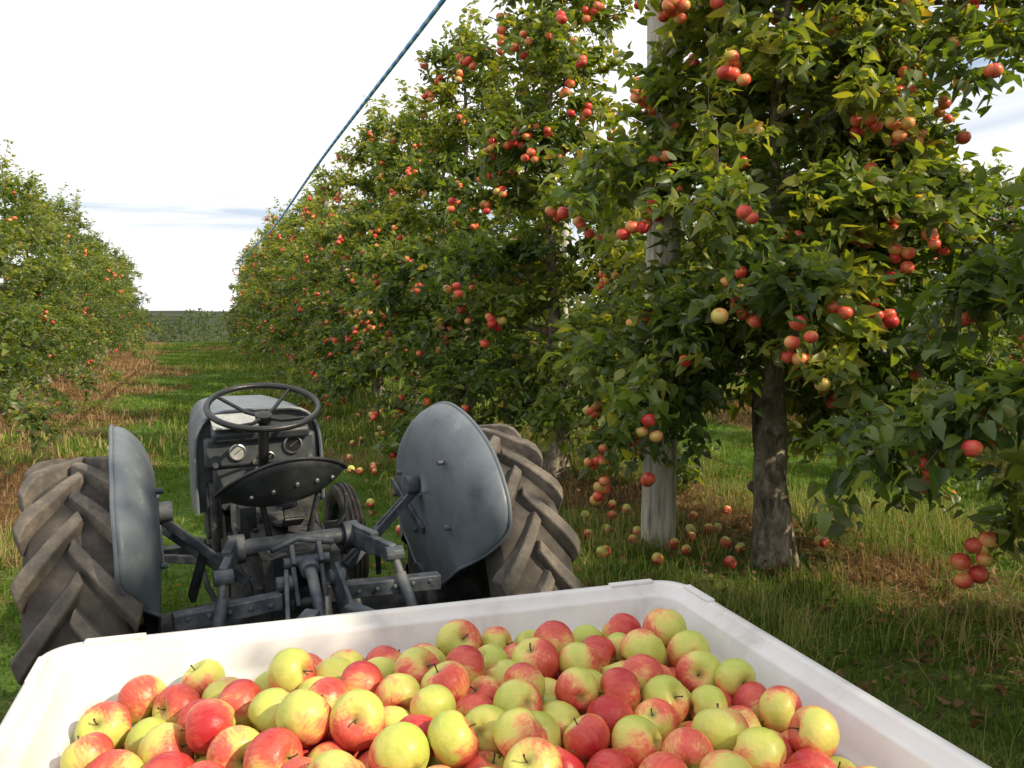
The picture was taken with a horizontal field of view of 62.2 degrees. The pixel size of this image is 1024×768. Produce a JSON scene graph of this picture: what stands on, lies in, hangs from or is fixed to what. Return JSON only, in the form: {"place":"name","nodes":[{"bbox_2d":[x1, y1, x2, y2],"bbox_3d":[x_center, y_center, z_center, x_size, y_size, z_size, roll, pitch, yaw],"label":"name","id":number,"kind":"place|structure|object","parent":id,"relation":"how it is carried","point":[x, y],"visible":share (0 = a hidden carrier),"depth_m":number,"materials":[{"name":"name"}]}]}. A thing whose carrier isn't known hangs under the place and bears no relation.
{"place":"outdoors","nodes":[
{"label":"outdoors","id":0,"kind":"place"},
{"bbox_2d":[0,321,1023,767],"bbox_3d":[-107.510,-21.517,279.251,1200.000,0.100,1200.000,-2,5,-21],"label":"ground","id":1,"kind":"structure","parent":0,"point":[884,661],"depth_m":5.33,"materials":[{"name":"green plant"}]},
{"bbox_2d":[0,220,75,490],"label":"apple tree","id":2,"kind":"object","parent":1,"relation":"on","point":[28,415],"visible":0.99,"depth_m":8.87,"materials":[{"name":"green plant"}]},
{"bbox_2d":[0,163,77,416],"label":"apple tree","id":3,"kind":"object","parent":1,"relation":"on","point":[20,365],"visible":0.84,"depth_m":11.65,"materials":[{"name":"green plant"}]},
{"bbox_2d":[1,154,102,394],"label":"apple tree","id":4,"kind":"object","parent":1,"relation":"on","point":[49,229],"visible":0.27,"depth_m":17.23,"materials":[{"name":"green plant"}]},
{"bbox_2d":[0,139,109,421],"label":"apple tree","id":5,"kind":"object","parent":1,"relation":"on","point":[47,320],"visible":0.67,"depth_m":14.47,"materials":[{"name":"green plant"}]},
{"bbox_2d":[0,168,125,384],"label":"apple tree","id":6,"kind":"object","parent":1,"relation":"on","point":[82,308],"visible":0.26,"depth_m":20.19,"materials":[{"name":"green plant"}]},
{"bbox_2d":[16,182,122,375],"bbox_3d":[-12.158,-2.788,22.655,2.876,5.319,3.244,2,5,18],"label":"apple tree","id":7,"kind":"object","parent":1,"relation":"on","point":[64,209],"visible":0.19,"depth_m":22.90,"materials":[{"name":"green plant"}]},
{"bbox_2d":[49,189,145,367],"bbox_3d":[-13.323,-3.065,25.781,3.695,5.597,3.154,-4,6,-39],"label":"apple tree","id":8,"kind":"object","parent":1,"relation":"on","point":[77,220],"visible":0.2,"depth_m":25.75,"materials":[{"name":"green plant"}]},
{"bbox_2d":[70,218,133,358],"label":"apple tree","id":9,"kind":"object","parent":1,"relation":"on","point":[106,267],"visible":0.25,"depth_m":28.65,"materials":[{"name":"green plant"}]},
{"bbox_2d":[87,230,141,354],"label":"apple tree","id":10,"kind":"object","parent":1,"relation":"on","point":[118,292],"visible":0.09,"depth_m":34.29,"materials":[{"name":"green plant"}]},
{"bbox_2d":[86,241,152,358],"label":"apple tree","id":11,"kind":"object","parent":1,"relation":"on","point":[132,339],"visible":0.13,"depth_m":31.64,"materials":[{"name":"green plant"}]},
{"bbox_2d":[108,239,148,347],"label":"apple tree","id":12,"kind":"object","parent":1,"relation":"on","point":[125,268],"visible":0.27,"depth_m":40.05,"materials":[{"name":"green plant"}]},
{"bbox_2d":[104,242,154,351],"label":"apple tree","id":13,"kind":"object","parent":1,"relation":"on","point":[131,312],"visible":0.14,"depth_m":37.44,"materials":[{"name":"green plant"}]},
{"bbox_2d":[114,256,151,344],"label":"apple tree","id":14,"kind":"object","parent":1,"relation":"on","point":[131,305],"visible":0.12,"depth_m":42.84,"materials":[{"name":"green plant"}]},
{"bbox_2d":[117,247,161,344],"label":"apple tree","id":15,"kind":"object","parent":1,"relation":"on","point":[138,274],"visible":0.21,"depth_m":45.88,"materials":[{"name":"green plant"}]},
{"bbox_2d":[218,238,252,335],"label":"apple tree","id":16,"kind":"object","parent":1,"relation":"on","point":[238,261],"visible":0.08,"depth_m":47.69,"materials":[{"name":"green plant"}]},
{"bbox_2d":[224,241,255,342],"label":"apple tree","id":17,"kind":"object","parent":1,"relation":"on","point":[233,314],"visible":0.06,"depth_m":44.91,"materials":[{"name":"green plant"}]},
{"bbox_2d":[222,233,259,343],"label":"apple tree","id":18,"kind":"object","parent":1,"relation":"on","point":[239,307],"visible":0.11,"depth_m":41.74,"materials":[{"name":"green plant"}]},
{"bbox_2d":[225,250,257,347],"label":"apple tree","id":19,"kind":"object","parent":1,"relation":"on","point":[240,300],"visible":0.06,"depth_m":39.08,"materials":[{"name":"green plant"}]},
{"bbox_2d":[227,220,286,352],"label":"apple tree","id":20,"kind":"object","parent":1,"relation":"on","point":[250,328],"visible":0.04,"depth_m":33.49,"materials":[{"name":"green plant"}]},
{"bbox_2d":[236,208,279,347],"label":"apple tree","id":21,"kind":"object","parent":1,"relation":"on","point":[251,264],"visible":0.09,"depth_m":36.09,"materials":[{"name":"green plant"}]},
{"bbox_2d":[257,238,263,350],"bbox_3d":[-10.457,-3.616,35.440,0.219,4.850,0.214,-2,5,-21],"label":"wooden post","id":22,"kind":"object","parent":1,"relation":"on","point":[258,245],"visible":0.14,"depth_m":35.19,"materials":[{"name":"grey wood"}]},
{"bbox_2d":[228,197,299,358],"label":"apple tree","id":23,"kind":"object","parent":1,"relation":"on","point":[274,218],"visible":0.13,"depth_m":30.55,"materials":[{"name":"green plant"}]},
{"bbox_2d":[237,202,309,362],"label":"apple tree","id":24,"kind":"object","parent":1,"relation":"on","point":[262,292],"visible":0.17,"depth_m":27.90,"materials":[{"name":"green plant"}]},
{"bbox_2d":[235,167,352,381],"bbox_3d":[-5.482,-2.859,22.338,3.768,5.643,3.978,-4,6,-42],"label":"apple tree","id":25,"kind":"object","parent":1,"relation":"on","point":[278,326],"visible":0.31,"depth_m":22.04,"materials":[{"name":"green plant"}]},
{"bbox_2d":[10,383,585,685],"bbox_3d":[-0.722,0.753,2.995,1.710,1.425,4.472,-4,6,-24],"label":"tractor","id":26,"kind":"object","parent":1,"relation":"on","point":[475,507],"visible":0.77,"depth_m":2.85,"materials":[{"name":"metal"}]},
{"bbox_2d":[0,579,991,767],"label":"apple bin","id":27,"kind":"object","parent":26,"relation":"on","point":[63,689],"visible":0.48,"depth_m":1.42,"materials":[{"name":"white plastic"}]},
{"bbox_2d":[60,608,875,767],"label":"apple pile","id":28,"kind":"object","parent":27,"relation":"in","point":[663,688],"visible":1,"depth_m":1.20,"materials":[{"name":"red food"}]},
{"bbox_2d":[251,174,349,354],"bbox_3d":[-5.845,-3.312,25.318,3.472,5.810,3.482,2,5,19],"label":"apple tree","id":29,"kind":"object","parent":1,"relation":"on","point":[285,265],"visible":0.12,"depth_m":25.02,"materials":[{"name":"green plant"}]},
{"bbox_2d":[324,186,333,370],"bbox_3d":[-4.407,-2.349,20.571,0.199,4.800,0.193,-2,5,-21],"label":"wooden post","id":30,"kind":"object","parent":1,"relation":"on","point":[328,205],"visible":0.05,"depth_m":20.36,"materials":[{"name":"grey wood"}]},
{"bbox_2d":[239,0,445,262],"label":"blue rope","id":31,"kind":"object","parent":30,"relation":"attached to","point":[431,15],"visible":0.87,"depth_m":13.39,"materials":[{"name":"blue"}]},
{"bbox_2d":[273,143,389,379],"bbox_3d":[-4.012,-2.748,19.771,3.450,5.618,3.440,3,5,30],"label":"apple tree","id":32,"kind":"object","parent":1,"relation":"on","point":[315,305],"visible":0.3,"depth_m":19.31,"materials":[{"name":"green plant"}]},
{"bbox_2d":[138,308,576,342],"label":"distant hedge","id":33,"kind":"object","parent":1,"relation":"on","point":[196,326],"visible":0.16,"depth_m":52.10,"materials":[{"name":"green plant"}]},
{"bbox_2d":[286,93,447,396],"bbox_3d":[-2.417,-2.423,16.488,3.566,6.400,3.961,0,5,-3],"label":"apple tree","id":34,"kind":"object","parent":1,"relation":"on","point":[327,324],"visible":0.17,"depth_m":16.33,"materials":[{"name":"green plant"}]},
{"bbox_2d":[281,78,530,414],"bbox_3d":[-1.655,-2.157,13.787,3.234,5.508,4.216,7,9,57],"label":"apple tree","id":35,"kind":"object","parent":1,"relation":"on","point":[390,185],"visible":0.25,"depth_m":13.47,"materials":[{"name":"green plant"}]},
{"bbox_2d":[302,0,581,435],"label":"apple tree","id":36,"kind":"object","parent":1,"relation":"on","point":[446,149],"visible":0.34,"depth_m":10.72,"materials":[{"name":"green plant"}]},
{"bbox_2d":[0,408,1023,767],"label":"fallen leaves","id":37,"kind":"object","parent":1,"relation":"on","point":[1002,688],"visible":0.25,"depth_m":5.25,"materials":[{"name":"brown plant"}]},
{"bbox_2d":[349,0,720,491],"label":"apple tree","id":38,"kind":"object","parent":1,"relation":"on","point":[551,54],"visible":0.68,"depth_m":7.85,"materials":[{"name":"green plant"}]},
{"bbox_2d":[535,224,590,361],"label":"apple tree","id":39,"kind":"object","parent":1,"relation":"on","point":[575,295],"visible":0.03,"depth_m":23.34,"materials":[{"name":"green plant"}]},
{"bbox_2d":[562,202,568,318],"bbox_3d":[1.438,-2.644,22.906,0.218,5.100,0.214,-2,5,-21],"label":"wooden post","id":40,"kind":"object","parent":1,"relation":"on","point":[566,233],"visible":0.06,"depth_m":22.73,"materials":[{"name":"grey wood"}]},
{"bbox_2d":[326,404,828,568],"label":"fallen apples","id":41,"kind":"object","parent":1,"relation":"on","point":[818,540],"visible":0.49,"depth_m":6.24,"materials":[{"name":"red food"}]},
{"bbox_2d":[575,218,636,318],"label":"apple tree","id":42,"kind":"object","parent":1,"relation":"on","point":[594,228],"depth_m":20.52,"materials":[{"name":"green plant"}]},
{"bbox_2d":[641,0,681,548],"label":"wooden post","id":43,"kind":"object","parent":1,"relation":"on","point":[658,509],"visible":0.14,"depth_m":5.98,"materials":[{"name":"grey wood"}]},
{"bbox_2d":[681,185,751,380],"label":"apple tree","id":44,"kind":"object","parent":1,"relation":"on","point":[742,372],"depth_m":17.79,"materials":[{"name":"green plant"}]},
{"bbox_2d":[733,145,801,368],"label":"apple tree","id":45,"kind":"object","parent":1,"relation":"on","point":[750,233],"depth_m":14.70,"materials":[{"name":"green plant"}]},
{"bbox_2d":[530,0,1023,569],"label":"apple tree","id":46,"kind":"object","parent":1,"relation":"on","point":[850,212],"visible":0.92,"depth_m":4.95,"materials":[{"name":"green plant"}]},
{"bbox_2d":[894,98,911,369],"bbox_3d":[5.559,-1.778,12.204,0.218,5.100,0.214,-2,5,-21],"label":"wooden post","id":47,"kind":"object","parent":1,"relation":"on","point":[899,294],"depth_m":12.15,"materials":[{"name":"brown wood"}]},
{"bbox_2d":[788,183,1023,588],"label":"apple tree","id":48,"kind":"object","parent":1,"relation":"on","point":[945,434],"visible":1,"depth_m":3.43,"materials":[{"name":"green plant"}]},
{"bbox_2d":[882,90,1010,392],"bbox_3d":[5.988,-1.691,12.156,2.944,5.080,3.449,1,5,15],"label":"apple tree","id":49,"kind":"object","parent":1,"relation":"on","point":[963,330],"visible":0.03,"depth_m":11.86,"materials":[{"name":"green plant"}]},
{"bbox_2d":[929,151,1023,367],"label":"apple tree","id":50,"kind":"object","parent":1,"relation":"on","point":[1017,354],"visible":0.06,"depth_m":17.66,"materials":[{"name":"green plant"}]},
{"bbox_2d":[0,0,1023,310],"label":"sky","id":51,"kind":"structure","parent":0,"point":[179,123],"materials":[{"name":"white"}]},
{"bbox_2d":[141,308,929,324],"bbox_3d":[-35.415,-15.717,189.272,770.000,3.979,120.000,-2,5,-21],"label":"hill","id":52,"kind":"structure","parent":0,"point":[168,314],"depth_m":153.30,"materials":[{"name":"green plant"}]}
]}

